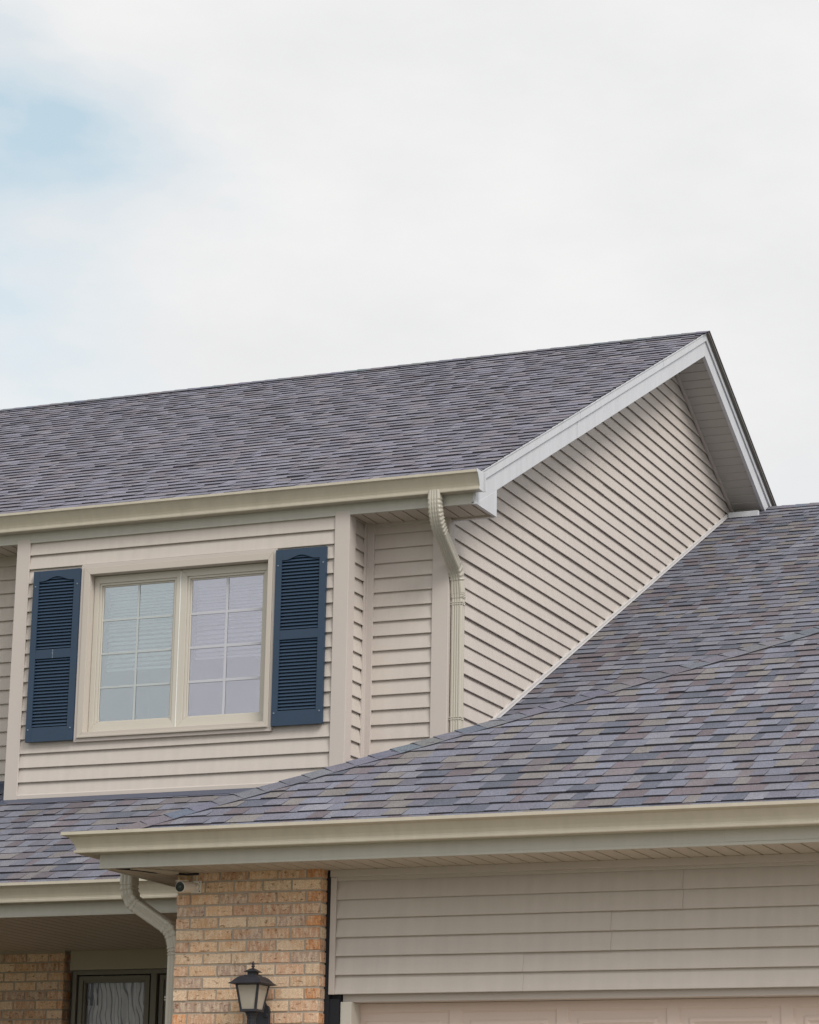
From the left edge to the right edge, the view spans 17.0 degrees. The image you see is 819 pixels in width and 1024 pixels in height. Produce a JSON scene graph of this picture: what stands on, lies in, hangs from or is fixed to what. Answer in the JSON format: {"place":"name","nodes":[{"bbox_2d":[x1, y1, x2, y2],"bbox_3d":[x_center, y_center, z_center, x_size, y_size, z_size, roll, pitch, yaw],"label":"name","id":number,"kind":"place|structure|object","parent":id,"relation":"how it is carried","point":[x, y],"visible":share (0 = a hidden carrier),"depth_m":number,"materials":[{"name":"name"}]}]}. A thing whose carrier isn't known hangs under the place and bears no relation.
{"place":"outdoors","nodes":[
{"label":"outdoors","id":0,"kind":"place"},
{"bbox_2d":[0,331,818,1023],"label":"suburban house","id":1,"kind":"structure","parent":0,"point":[484,689],"depth_m":18.55,"materials":[{"name":"plastic"}]},
{"bbox_2d":[70,948,167,1023],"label":"door","id":2,"kind":"structure","parent":1,"relation":"in","point":[124,986],"depth_m":18.87,"materials":[{"name":"paint"}]},
{"bbox_2d":[73,549,277,742],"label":"double window","id":3,"kind":"structure","parent":1,"relation":"in","point":[175,646],"depth_m":19.08,"materials":[{"name":"glass"}]},
{"bbox_2d":[175,881,201,893],"bbox_3d":[-1.218,2.029,15.049,0.062,0.130,0.199,-7,-17,27],"label":"security camera","id":4,"kind":"object","parent":1,"relation":"attached to","point":[192,887],"visible":1,"depth_m":15.02,"materials":[{"name":"white plastic"}]},
{"bbox_2d":[228,961,276,1023],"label":"wall lantern","id":5,"kind":"object","parent":1,"relation":"attached to","point":[252,987],"depth_m":14.65,"materials":[{"name":"black metal"}]},
{"bbox_2d":[360,997,818,1023],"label":"garage door","id":6,"kind":"structure","parent":1,"relation":"in","point":[780,1010],"depth_m":14.27,"materials":[{"name":"paint"}]},
{"bbox_2d":[0,0,818,505],"label":"sky","id":7,"kind":"structure","parent":0,"point":[194,193],"materials":[{"name":"white"}]}
]}

